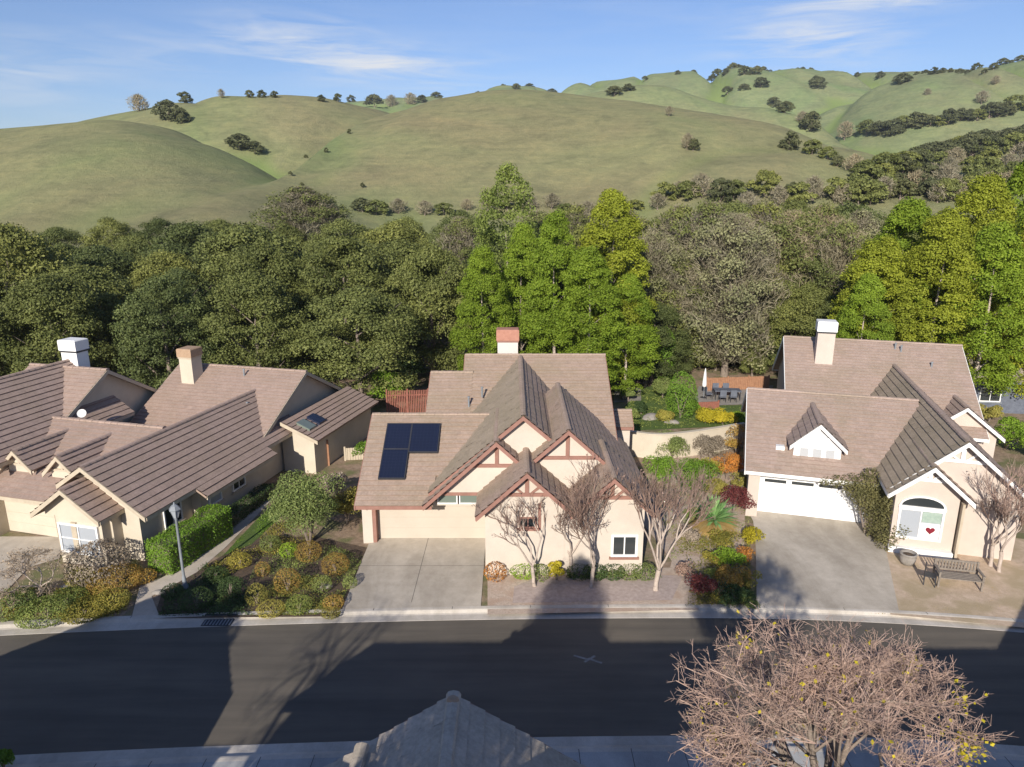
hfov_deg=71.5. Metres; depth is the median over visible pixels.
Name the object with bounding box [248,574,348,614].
ground cover
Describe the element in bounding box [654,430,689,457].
shrub
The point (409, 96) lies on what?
hill tree
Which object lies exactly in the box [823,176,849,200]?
hill tree
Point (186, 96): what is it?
hill tree
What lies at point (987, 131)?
hill tree
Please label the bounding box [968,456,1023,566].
bare tree
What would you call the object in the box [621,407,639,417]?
shrub
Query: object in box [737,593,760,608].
shrub
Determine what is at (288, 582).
shrub
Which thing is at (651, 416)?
boulder
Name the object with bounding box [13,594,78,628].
shrub
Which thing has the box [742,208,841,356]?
bare tree
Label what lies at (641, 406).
shrub
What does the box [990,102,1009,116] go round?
hill tree
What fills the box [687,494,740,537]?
spiky plant
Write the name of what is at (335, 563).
shrub
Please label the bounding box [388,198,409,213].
hill tree
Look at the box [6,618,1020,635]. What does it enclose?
ground
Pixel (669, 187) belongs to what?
hill tree
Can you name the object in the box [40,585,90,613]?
shrub
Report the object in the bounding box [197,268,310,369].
oak tree
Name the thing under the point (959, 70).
hill tree
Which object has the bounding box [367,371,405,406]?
shrub
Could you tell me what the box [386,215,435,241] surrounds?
oak tree
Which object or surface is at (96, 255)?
oak tree
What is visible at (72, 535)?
window
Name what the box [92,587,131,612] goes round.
shrub
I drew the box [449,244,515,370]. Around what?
broadleaf tree
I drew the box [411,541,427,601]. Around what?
driveway joints
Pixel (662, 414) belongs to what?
shrub
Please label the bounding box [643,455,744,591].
side yard
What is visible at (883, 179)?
hill tree
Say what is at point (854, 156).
hill tree
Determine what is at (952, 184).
hill tree
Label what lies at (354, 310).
oak tree
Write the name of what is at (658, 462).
shrub
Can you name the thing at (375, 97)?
hill tree
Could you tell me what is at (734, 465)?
shrub
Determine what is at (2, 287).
oak tree
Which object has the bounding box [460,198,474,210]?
hill tree
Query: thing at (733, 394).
patio chair
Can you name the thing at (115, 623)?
kerb
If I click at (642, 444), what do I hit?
garden wall
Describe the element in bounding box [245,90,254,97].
hill tree
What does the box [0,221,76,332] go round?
oak tree
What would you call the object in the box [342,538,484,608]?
driveway
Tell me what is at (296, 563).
ground cover
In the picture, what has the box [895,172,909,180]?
hill tree
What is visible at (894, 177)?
hill tree
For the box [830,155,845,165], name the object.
hill tree
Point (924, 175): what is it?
hill tree
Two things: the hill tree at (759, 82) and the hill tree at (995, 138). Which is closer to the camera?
the hill tree at (995, 138)
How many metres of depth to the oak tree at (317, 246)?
80.96 m
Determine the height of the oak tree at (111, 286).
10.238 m
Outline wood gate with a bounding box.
[326,440,329,465]
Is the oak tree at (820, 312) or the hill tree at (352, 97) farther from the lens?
the hill tree at (352, 97)
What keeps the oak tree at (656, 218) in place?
on the hills
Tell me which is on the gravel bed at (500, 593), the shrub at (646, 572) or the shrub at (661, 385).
the shrub at (646, 572)
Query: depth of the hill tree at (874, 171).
165.57 m
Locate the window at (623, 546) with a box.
[609,534,638,559]
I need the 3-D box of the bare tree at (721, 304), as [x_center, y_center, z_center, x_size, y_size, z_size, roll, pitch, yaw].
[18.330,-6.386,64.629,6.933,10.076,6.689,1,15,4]
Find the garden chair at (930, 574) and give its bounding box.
[923,562,936,587]
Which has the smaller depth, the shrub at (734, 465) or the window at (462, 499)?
the window at (462, 499)
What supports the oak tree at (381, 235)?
on the hills
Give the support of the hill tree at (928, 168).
on the hills
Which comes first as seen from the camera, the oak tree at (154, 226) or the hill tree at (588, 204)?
the oak tree at (154, 226)
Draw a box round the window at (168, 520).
[162,502,185,530]
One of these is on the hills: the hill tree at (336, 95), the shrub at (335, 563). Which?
the hill tree at (336, 95)
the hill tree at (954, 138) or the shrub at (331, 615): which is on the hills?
the hill tree at (954, 138)
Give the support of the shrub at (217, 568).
on the shrub bed at (246, 572)
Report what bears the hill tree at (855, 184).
on the hills
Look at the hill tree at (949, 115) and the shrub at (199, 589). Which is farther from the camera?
the hill tree at (949, 115)
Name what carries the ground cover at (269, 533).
on the shrub bed at (246, 572)
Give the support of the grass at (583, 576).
on the gravel bed at (500, 593)
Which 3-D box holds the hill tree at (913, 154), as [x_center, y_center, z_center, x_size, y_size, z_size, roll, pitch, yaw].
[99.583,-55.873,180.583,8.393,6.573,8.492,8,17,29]
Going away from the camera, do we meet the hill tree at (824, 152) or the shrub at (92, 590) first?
the shrub at (92, 590)
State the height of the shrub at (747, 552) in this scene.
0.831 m
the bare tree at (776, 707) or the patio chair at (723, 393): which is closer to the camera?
the bare tree at (776, 707)
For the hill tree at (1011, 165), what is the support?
on the hills
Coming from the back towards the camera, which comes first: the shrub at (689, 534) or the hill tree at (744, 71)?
the hill tree at (744, 71)
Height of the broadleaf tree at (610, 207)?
16.007 m
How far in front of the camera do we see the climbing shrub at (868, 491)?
32.45 m
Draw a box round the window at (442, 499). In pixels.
[437,496,457,503]
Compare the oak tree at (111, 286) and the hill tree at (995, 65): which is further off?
the hill tree at (995, 65)
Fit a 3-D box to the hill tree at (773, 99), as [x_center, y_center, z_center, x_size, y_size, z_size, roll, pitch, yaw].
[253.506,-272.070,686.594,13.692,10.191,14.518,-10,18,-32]
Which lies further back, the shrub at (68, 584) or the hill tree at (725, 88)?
the hill tree at (725, 88)
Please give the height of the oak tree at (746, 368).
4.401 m
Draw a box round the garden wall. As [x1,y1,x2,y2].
[629,422,744,458]
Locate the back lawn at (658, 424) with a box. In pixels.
[624,383,745,429]
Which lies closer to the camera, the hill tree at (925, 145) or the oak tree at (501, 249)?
the oak tree at (501, 249)
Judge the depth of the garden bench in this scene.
28.89 m
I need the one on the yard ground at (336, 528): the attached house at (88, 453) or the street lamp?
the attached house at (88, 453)
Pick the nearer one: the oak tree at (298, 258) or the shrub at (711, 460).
the shrub at (711, 460)
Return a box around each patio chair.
[705,386,712,398]
[712,383,719,394]
[718,390,726,402]
[723,383,729,394]
[728,390,737,402]
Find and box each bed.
[0,561,165,619]
[157,537,366,617]
[488,568,698,613]
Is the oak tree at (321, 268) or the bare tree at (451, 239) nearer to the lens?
the oak tree at (321, 268)
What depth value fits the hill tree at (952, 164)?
201.57 m
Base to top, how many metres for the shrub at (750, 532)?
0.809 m
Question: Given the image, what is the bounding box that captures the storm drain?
[201,614,236,625]
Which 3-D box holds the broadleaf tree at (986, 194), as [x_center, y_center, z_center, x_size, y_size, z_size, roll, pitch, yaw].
[35.924,-7.703,55.958,7.952,17.150,7.990,2,15,8]
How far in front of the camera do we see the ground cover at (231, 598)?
27.62 m
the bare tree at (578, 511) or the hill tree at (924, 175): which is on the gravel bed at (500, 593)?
the bare tree at (578, 511)
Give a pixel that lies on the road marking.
(588, 659)
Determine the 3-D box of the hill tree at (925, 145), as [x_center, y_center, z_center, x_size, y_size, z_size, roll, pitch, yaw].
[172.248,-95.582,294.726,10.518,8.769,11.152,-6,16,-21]
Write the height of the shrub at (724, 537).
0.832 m
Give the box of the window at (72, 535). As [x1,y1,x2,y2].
[57,521,103,559]
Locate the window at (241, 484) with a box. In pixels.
[231,477,247,494]
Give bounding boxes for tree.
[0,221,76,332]
[0,223,75,375]
[0,272,116,374]
[0,284,22,333]
[0,313,23,376]
[0,545,77,606]
[1,263,147,371]
[19,242,82,277]
[36,226,84,249]
[64,245,141,341]
[77,216,137,270]
[107,273,221,388]
[110,233,160,281]
[120,249,210,342]
[126,93,148,111]
[128,216,196,270]
[128,219,235,282]
[134,265,230,369]
[150,99,180,120]
[171,107,190,122]
[176,91,193,102]
[179,220,313,338]
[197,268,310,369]
[198,218,236,280]
[209,238,316,367]
[216,89,224,98]
[223,133,249,148]
[244,141,265,152]
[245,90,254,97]
[249,185,354,254]
[257,89,266,96]
[261,469,345,544]
[269,90,277,97]
[272,222,309,254]
[284,234,402,370]
[284,250,364,337]
[288,283,423,398]
[298,217,371,286]
[300,237,349,281]
[317,94,325,101]
[333,93,341,100]
[346,94,355,101]
[349,197,375,211]
[352,238,456,354]
[355,218,429,306]
[363,94,383,106]
[363,199,388,214]
[383,242,477,377]
[385,94,397,106]
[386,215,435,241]
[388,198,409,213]
[403,92,416,103]
[413,200,433,215]
[416,95,425,102]
[426,209,485,242]
[430,92,443,97]
[430,215,484,326]
[433,202,453,214]
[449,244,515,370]
[457,233,518,327]
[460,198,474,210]
[470,161,545,335]
[471,493,546,586]
[474,258,559,352]
[489,220,552,353]
[501,196,517,210]
[501,220,567,309]
[508,209,562,239]
[512,83,520,88]
[517,209,588,353]
[523,195,540,208]
[524,243,609,352]
[540,192,561,208]
[542,244,630,382]
[551,482,605,576]
[552,452,637,587]
[554,203,571,212]
[556,222,622,289]
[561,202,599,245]
[574,188,658,378]
[582,200,594,213]
[593,273,661,398]
[599,208,652,241]
[605,85,622,95]
[613,230,695,353]
[620,301,690,382]
[621,83,634,90]
[622,457,726,590]
[627,199,644,208]
[639,203,702,262]
[641,257,716,366]
[647,211,668,232]
[649,193,670,209]
[650,181,679,199]
[664,197,745,333]
[664,333,696,375]
[665,106,674,114]
[668,603,1018,766]
[670,181,682,196]
[670,210,791,376]
[674,180,702,199]
[681,133,694,149]
[687,138,700,150]
[687,312,722,367]
[689,173,712,197]
[695,267,744,359]
[701,331,734,370]
[705,177,737,201]
[706,74,716,82]
[711,69,721,75]
[721,67,729,74]
[721,199,755,222]
[722,86,732,93]
[722,179,746,199]
[727,62,738,68]
[730,250,803,357]
[735,191,758,207]
[737,65,750,74]
[737,83,750,88]
[737,330,770,375]
[739,294,797,370]
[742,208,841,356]
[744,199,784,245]
[745,169,782,196]
[751,65,762,74]
[753,77,770,87]
[766,185,789,205]
[766,281,836,364]
[767,96,781,106]
[776,101,795,112]
[777,130,802,149]
[779,198,812,213]
[780,182,802,198]
[782,218,885,336]
[785,181,818,201]
[794,111,806,120]
[795,299,852,336]
[798,111,821,130]
[799,201,859,289]
[801,139,822,153]
[803,175,829,200]
[810,76,828,87]
[817,146,838,158]
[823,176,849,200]
[826,234,921,341]
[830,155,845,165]
[830,183,854,202]
[835,200,886,226]
[835,272,896,340]
[836,120,855,139]
[839,178,882,204]
[842,153,865,172]
[845,208,887,242]
[846,164,887,180]
[848,159,877,176]
[851,181,888,204]
[853,196,947,342]
[855,119,873,135]
[864,180,890,199]
[865,120,887,134]
[868,162,895,176]
[871,151,904,171]
[874,120,895,134]
[874,175,897,200]
[875,71,885,77]
[878,206,984,367]
[879,175,897,185]
[884,117,906,134]
[885,231,946,266]
[887,153,921,172]
[889,177,917,199]
[892,72,913,83]
[892,186,912,196]
[893,115,912,125]
[893,150,922,173]
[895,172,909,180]
[903,111,927,126]
[904,146,933,170]
[904,169,928,190]
[911,113,933,128]
[912,177,943,198]
[913,173,931,193]
[914,162,941,179]
[916,142,936,152]
[916,172,1020,347]
[923,88,931,94]
[923,114,938,126]
[925,141,946,153]
[925,220,1023,395]
[926,181,953,202]
[927,151,949,167]
[928,67,940,73]
[930,115,948,125]
[930,164,958,178]
[930,177,965,201]
[934,138,957,158]
[938,108,958,124]
[938,141,966,156]
[939,68,947,72]
[939,156,961,169]
[940,162,961,177]
[947,147,967,164]
[948,172,963,180]
[949,134,983,156]
[949,180,971,200]
[951,135,968,148]
[952,108,970,120]
[955,68,964,73]
[955,131,991,155]
[958,155,985,172]
[960,108,980,120]
[960,175,977,189]
[963,137,993,155]
[965,156,1005,173]
[966,170,981,175]
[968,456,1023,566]
[970,108,988,120]
[970,159,1023,348]
[971,62,982,70]
[974,90,992,103]
[974,221,1023,398]
[976,134,1004,151]
[977,128,1003,149]
[978,101,1002,118]
[978,484,1023,572]
[979,148,1002,164]
[984,165,1008,173]
[989,63,999,69]
[989,137,1010,151]
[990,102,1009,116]
[991,75,1002,83]
[996,57,1010,64]
[996,127,1013,134]
[997,161,1020,177]
[998,100,1018,114]
[998,153,1017,168]
[1000,133,1016,148]
[1001,131,1023,153]
[1001,170,1013,179]
[1003,94,1023,110]
[1009,142,1023,158]
[1010,126,1023,143]
[1014,55,1023,61]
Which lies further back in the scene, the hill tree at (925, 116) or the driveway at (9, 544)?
the hill tree at (925, 116)
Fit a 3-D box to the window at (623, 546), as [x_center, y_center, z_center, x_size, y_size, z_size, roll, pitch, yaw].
[4.630,6.734,29.307,1.220,1.100,0.150,0,15,0]
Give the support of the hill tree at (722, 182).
on the hills
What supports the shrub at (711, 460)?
on the side yard at (668, 539)
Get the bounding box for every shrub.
[0,587,36,621]
[0,748,15,766]
[6,583,47,607]
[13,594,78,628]
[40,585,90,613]
[60,595,111,624]
[62,538,131,590]
[63,565,95,586]
[77,582,108,599]
[85,563,144,595]
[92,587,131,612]
[129,568,156,584]
[160,582,183,599]
[177,586,212,611]
[202,565,228,582]
[217,576,241,599]
[225,552,252,568]
[244,582,268,606]
[255,561,269,576]
[255,599,286,618]
[259,535,281,551]
[273,568,300,593]
[278,542,296,557]
[285,594,312,615]
[294,540,321,562]
[312,575,331,592]
[320,606,340,619]
[321,472,347,494]
[321,552,349,576]
[322,594,344,611]
[324,485,360,522]
[342,575,356,588]
[351,441,365,455]
[362,357,382,386]
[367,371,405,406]
[397,357,428,375]
[483,561,506,581]
[509,563,537,579]
[529,564,549,581]
[547,560,564,579]
[566,563,590,580]
[583,563,607,580]
[601,563,624,580]
[618,383,635,400]
[618,563,641,580]
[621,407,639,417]
[632,562,656,580]
[633,401,647,413]
[639,357,656,387]
[641,455,686,482]
[651,377,672,397]
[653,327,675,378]
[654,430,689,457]
[655,409,674,420]
[665,370,698,417]
[671,457,722,491]
[673,526,700,544]
[674,560,695,575]
[682,507,700,523]
[683,573,719,596]
[685,400,700,409]
[691,433,728,458]
[695,407,717,422]
[695,457,724,478]
[700,550,723,566]
[702,567,724,582]
[703,477,728,497]
[707,528,737,548]
[709,452,743,479]
[711,545,746,566]
[712,407,738,424]
[712,564,751,589]
[713,581,755,607]
[715,484,756,512]
[722,423,744,454]
[728,411,745,422]
[730,471,746,487]
[735,546,755,562]
[737,570,762,585]
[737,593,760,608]
[741,526,766,543]
[819,467,911,551]
[979,403,1004,421]
[993,416,1023,448]
[1017,435,1023,447]
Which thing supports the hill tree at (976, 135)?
on the hills
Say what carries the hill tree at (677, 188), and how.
on the hills
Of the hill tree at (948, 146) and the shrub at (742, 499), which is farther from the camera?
the hill tree at (948, 146)
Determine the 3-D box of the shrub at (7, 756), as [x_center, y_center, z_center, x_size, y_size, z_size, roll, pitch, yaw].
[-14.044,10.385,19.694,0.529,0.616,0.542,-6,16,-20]
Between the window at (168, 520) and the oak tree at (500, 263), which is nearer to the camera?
the window at (168, 520)
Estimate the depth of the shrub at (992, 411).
49.05 m
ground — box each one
[0,336,1023,621]
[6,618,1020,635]
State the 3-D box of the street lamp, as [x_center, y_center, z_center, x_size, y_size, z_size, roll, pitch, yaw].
[-13.191,6.436,28.219,0.470,3.760,0.407,0,15,0]
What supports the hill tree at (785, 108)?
on the hills
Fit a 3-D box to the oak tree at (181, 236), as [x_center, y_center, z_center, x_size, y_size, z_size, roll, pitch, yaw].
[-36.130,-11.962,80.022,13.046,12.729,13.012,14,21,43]
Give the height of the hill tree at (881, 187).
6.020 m
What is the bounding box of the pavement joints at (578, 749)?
[40,604,1013,766]
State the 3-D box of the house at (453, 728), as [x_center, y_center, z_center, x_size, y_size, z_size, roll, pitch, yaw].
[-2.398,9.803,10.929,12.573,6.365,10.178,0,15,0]
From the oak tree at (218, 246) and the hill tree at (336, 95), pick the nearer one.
the oak tree at (218, 246)
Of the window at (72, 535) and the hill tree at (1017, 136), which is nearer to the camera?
the window at (72, 535)
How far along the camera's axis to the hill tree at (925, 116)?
479.14 m
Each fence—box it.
[344,446,364,460]
[386,388,427,412]
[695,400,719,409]
[706,375,769,390]
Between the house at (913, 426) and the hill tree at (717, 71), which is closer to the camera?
the house at (913, 426)
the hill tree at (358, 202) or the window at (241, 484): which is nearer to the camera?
the window at (241, 484)
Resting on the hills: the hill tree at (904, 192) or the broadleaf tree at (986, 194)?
the hill tree at (904, 192)
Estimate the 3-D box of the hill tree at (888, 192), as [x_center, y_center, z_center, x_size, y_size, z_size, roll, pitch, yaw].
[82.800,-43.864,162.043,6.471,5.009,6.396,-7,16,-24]
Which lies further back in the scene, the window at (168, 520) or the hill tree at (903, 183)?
the hill tree at (903, 183)
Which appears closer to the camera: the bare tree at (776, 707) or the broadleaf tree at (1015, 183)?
the bare tree at (776, 707)
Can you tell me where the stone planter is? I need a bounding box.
[899,549,917,565]
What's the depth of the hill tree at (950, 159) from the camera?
220.69 m
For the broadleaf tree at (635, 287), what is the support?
on the yard ground at (336, 528)
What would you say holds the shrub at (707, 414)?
on the back lawn at (658, 424)
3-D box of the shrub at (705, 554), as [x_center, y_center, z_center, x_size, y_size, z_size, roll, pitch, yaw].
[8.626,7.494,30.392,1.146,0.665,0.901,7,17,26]
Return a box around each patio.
[614,388,640,401]
[695,385,772,404]
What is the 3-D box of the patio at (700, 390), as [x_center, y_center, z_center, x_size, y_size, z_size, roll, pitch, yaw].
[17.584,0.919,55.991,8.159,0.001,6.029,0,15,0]
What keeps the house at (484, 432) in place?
on the yard ground at (336, 528)
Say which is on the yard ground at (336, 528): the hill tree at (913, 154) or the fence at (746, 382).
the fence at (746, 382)
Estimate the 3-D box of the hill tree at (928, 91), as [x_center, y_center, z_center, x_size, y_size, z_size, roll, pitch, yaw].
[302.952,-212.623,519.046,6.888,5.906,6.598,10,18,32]
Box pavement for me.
[106,751,1023,766]
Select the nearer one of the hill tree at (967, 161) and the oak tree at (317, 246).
the oak tree at (317, 246)
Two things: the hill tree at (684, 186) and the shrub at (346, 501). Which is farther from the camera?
the hill tree at (684, 186)
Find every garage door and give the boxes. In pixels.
[4,500,58,536]
[372,505,484,541]
[757,476,867,522]
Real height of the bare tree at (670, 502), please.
5.584 m
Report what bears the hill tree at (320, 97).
on the hills
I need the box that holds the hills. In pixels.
[0,61,1023,335]
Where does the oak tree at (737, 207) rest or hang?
on the hills
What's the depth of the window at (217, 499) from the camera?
34.40 m
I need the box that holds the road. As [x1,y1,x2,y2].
[0,618,1023,754]
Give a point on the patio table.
(727, 389)
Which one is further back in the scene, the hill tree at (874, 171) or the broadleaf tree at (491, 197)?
the hill tree at (874, 171)
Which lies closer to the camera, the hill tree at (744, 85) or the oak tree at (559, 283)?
the oak tree at (559, 283)
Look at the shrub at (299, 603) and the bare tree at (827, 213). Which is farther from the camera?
the bare tree at (827, 213)
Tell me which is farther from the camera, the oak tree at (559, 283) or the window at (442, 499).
the oak tree at (559, 283)
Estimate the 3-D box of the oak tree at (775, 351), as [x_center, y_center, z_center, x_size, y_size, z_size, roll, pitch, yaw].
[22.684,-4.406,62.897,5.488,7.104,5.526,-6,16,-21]
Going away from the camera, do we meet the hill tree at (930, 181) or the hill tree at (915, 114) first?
the hill tree at (930, 181)
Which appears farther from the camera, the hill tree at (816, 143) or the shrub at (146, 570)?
the hill tree at (816, 143)
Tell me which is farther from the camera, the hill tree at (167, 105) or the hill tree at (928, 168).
the hill tree at (167, 105)
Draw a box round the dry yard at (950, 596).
[885,538,1023,627]
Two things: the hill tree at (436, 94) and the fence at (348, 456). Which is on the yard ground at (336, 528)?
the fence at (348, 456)
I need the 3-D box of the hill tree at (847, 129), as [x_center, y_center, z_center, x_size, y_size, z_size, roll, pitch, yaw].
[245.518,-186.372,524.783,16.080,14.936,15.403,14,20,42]
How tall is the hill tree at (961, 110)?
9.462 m
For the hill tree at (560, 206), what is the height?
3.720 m
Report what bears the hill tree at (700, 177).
on the hills
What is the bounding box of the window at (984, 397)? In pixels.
[978,387,1001,403]
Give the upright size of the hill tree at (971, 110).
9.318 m
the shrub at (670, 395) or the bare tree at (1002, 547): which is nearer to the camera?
the bare tree at (1002, 547)
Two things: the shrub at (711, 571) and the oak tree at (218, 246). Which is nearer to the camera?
the shrub at (711, 571)
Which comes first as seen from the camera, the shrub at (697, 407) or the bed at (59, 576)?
the bed at (59, 576)
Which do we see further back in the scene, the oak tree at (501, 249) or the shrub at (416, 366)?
the oak tree at (501, 249)
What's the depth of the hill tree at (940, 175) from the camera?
169.40 m
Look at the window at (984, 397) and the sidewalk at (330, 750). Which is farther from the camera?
the window at (984, 397)
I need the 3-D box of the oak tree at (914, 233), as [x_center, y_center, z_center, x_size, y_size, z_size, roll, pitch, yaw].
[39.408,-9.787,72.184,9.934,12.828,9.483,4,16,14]
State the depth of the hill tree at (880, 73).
761.73 m
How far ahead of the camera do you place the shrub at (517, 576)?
29.21 m
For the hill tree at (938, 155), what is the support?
on the hills
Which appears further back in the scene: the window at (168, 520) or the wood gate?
the wood gate
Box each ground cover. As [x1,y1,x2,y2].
[0,582,126,619]
[16,587,131,617]
[158,562,250,615]
[206,516,316,575]
[248,542,361,615]
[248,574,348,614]
[630,384,744,427]
[640,461,748,558]
[673,528,750,604]
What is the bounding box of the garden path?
[132,490,279,615]
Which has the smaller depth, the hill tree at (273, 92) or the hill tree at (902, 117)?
the hill tree at (273, 92)
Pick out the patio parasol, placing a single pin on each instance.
(704, 383)
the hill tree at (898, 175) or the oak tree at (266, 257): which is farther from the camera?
the hill tree at (898, 175)
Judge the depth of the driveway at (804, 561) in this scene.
30.37 m
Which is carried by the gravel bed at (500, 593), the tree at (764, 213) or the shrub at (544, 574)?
the shrub at (544, 574)
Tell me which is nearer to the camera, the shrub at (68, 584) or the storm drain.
the storm drain
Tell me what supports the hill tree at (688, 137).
on the hills
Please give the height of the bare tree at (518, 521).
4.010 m
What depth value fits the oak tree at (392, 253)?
66.09 m
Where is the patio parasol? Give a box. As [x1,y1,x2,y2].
[700,368,706,398]
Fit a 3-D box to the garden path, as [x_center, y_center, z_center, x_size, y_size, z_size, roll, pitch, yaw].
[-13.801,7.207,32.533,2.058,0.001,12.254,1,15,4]
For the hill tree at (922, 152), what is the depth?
181.12 m
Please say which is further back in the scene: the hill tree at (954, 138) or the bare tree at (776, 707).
the hill tree at (954, 138)
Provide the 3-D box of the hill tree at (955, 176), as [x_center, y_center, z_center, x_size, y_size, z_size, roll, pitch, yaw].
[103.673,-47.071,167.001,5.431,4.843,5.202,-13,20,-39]
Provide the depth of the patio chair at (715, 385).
55.88 m
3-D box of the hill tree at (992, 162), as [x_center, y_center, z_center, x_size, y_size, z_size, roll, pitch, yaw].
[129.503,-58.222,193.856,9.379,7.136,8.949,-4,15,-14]
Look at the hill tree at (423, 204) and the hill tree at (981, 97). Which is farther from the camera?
the hill tree at (981, 97)
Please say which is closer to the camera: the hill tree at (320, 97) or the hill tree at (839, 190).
the hill tree at (839, 190)
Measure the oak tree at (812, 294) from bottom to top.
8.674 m
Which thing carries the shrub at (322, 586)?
on the shrub bed at (246, 572)
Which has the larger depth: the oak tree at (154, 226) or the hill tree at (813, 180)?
the hill tree at (813, 180)
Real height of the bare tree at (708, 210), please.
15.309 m
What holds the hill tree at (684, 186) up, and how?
on the hills
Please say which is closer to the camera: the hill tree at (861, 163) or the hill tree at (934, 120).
the hill tree at (861, 163)
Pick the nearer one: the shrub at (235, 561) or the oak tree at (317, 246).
the shrub at (235, 561)
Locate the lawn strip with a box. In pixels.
[224,505,282,554]
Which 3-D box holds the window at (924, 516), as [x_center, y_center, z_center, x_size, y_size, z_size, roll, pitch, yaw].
[17.867,5.866,31.089,1.860,2.056,0.200,4,16,16]
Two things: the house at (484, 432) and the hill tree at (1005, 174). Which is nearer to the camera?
the house at (484, 432)
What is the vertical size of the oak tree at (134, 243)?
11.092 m
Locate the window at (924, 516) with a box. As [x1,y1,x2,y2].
[895,496,946,542]
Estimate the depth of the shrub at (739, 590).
27.34 m
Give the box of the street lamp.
[169,502,188,588]
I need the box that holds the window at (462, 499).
[459,496,476,503]
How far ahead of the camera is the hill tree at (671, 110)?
222.68 m
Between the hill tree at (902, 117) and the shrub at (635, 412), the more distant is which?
the hill tree at (902, 117)
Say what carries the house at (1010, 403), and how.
on the yard ground at (336, 528)
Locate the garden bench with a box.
[931,557,985,591]
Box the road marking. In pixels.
[574,655,601,663]
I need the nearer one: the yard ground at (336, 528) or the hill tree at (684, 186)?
the yard ground at (336, 528)
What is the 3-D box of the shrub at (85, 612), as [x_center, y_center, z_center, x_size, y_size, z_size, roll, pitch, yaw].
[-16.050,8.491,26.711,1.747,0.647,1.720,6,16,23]
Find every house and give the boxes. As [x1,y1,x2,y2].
[0,337,378,566]
[324,690,586,766]
[354,327,656,574]
[741,319,1023,560]
[965,349,1023,413]
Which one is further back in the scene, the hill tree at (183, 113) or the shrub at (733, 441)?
the hill tree at (183, 113)
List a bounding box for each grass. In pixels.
[226,511,274,553]
[566,568,661,578]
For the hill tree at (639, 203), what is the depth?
169.52 m
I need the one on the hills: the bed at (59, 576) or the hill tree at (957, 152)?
the hill tree at (957, 152)
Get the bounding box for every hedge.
[144,504,233,575]
[224,483,274,528]
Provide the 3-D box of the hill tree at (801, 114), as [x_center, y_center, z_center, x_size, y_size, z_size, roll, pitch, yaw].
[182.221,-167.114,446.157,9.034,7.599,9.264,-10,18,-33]
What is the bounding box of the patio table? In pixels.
[713,388,741,400]
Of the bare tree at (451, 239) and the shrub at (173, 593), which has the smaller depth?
the shrub at (173, 593)
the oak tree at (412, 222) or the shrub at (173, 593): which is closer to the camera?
the shrub at (173, 593)
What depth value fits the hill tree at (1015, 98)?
471.06 m
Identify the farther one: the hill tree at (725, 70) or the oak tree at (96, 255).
the hill tree at (725, 70)
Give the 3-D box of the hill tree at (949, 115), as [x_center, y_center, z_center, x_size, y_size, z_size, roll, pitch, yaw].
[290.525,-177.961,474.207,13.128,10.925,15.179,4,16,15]
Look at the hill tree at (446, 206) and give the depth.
168.58 m
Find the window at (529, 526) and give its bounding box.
[518,517,538,530]
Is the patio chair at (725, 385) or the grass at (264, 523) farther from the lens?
the patio chair at (725, 385)
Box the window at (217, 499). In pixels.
[208,492,224,507]
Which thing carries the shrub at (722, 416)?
on the yard ground at (336, 528)
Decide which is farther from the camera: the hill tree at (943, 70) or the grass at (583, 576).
the hill tree at (943, 70)
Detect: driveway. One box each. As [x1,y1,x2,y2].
[0,536,60,593]
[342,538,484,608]
[744,502,898,609]
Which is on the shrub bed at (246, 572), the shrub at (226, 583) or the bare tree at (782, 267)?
the shrub at (226, 583)
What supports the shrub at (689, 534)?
on the side yard at (668, 539)
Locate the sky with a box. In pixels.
[0,0,1023,128]
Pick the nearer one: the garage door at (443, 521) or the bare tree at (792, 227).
the garage door at (443, 521)
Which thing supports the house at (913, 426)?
on the yard ground at (336, 528)
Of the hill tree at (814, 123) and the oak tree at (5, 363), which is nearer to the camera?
the oak tree at (5, 363)
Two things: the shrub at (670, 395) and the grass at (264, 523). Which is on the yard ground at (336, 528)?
the shrub at (670, 395)
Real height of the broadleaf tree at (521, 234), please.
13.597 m
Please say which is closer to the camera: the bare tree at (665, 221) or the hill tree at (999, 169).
the bare tree at (665, 221)
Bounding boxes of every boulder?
[151,590,164,594]
[642,413,657,420]
[664,419,678,423]
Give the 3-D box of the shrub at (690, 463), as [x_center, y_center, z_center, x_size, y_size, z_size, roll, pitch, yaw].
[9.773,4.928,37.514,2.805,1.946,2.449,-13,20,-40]
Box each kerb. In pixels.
[0,604,1023,635]
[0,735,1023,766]
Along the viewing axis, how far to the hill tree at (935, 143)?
291.09 m
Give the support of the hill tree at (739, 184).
on the hills
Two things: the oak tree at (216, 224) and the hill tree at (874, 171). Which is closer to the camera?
the oak tree at (216, 224)
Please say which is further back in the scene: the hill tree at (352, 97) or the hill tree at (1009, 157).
the hill tree at (352, 97)
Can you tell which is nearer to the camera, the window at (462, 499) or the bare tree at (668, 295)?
the window at (462, 499)
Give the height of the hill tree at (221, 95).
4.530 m
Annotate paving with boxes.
[513,575,682,602]
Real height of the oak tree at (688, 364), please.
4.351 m
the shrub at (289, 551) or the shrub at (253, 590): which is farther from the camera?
the shrub at (289, 551)
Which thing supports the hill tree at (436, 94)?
on the hills
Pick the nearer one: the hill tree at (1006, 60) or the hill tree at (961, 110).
the hill tree at (961, 110)
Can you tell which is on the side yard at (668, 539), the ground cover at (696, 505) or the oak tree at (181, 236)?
the ground cover at (696, 505)
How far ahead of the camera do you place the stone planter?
30.34 m

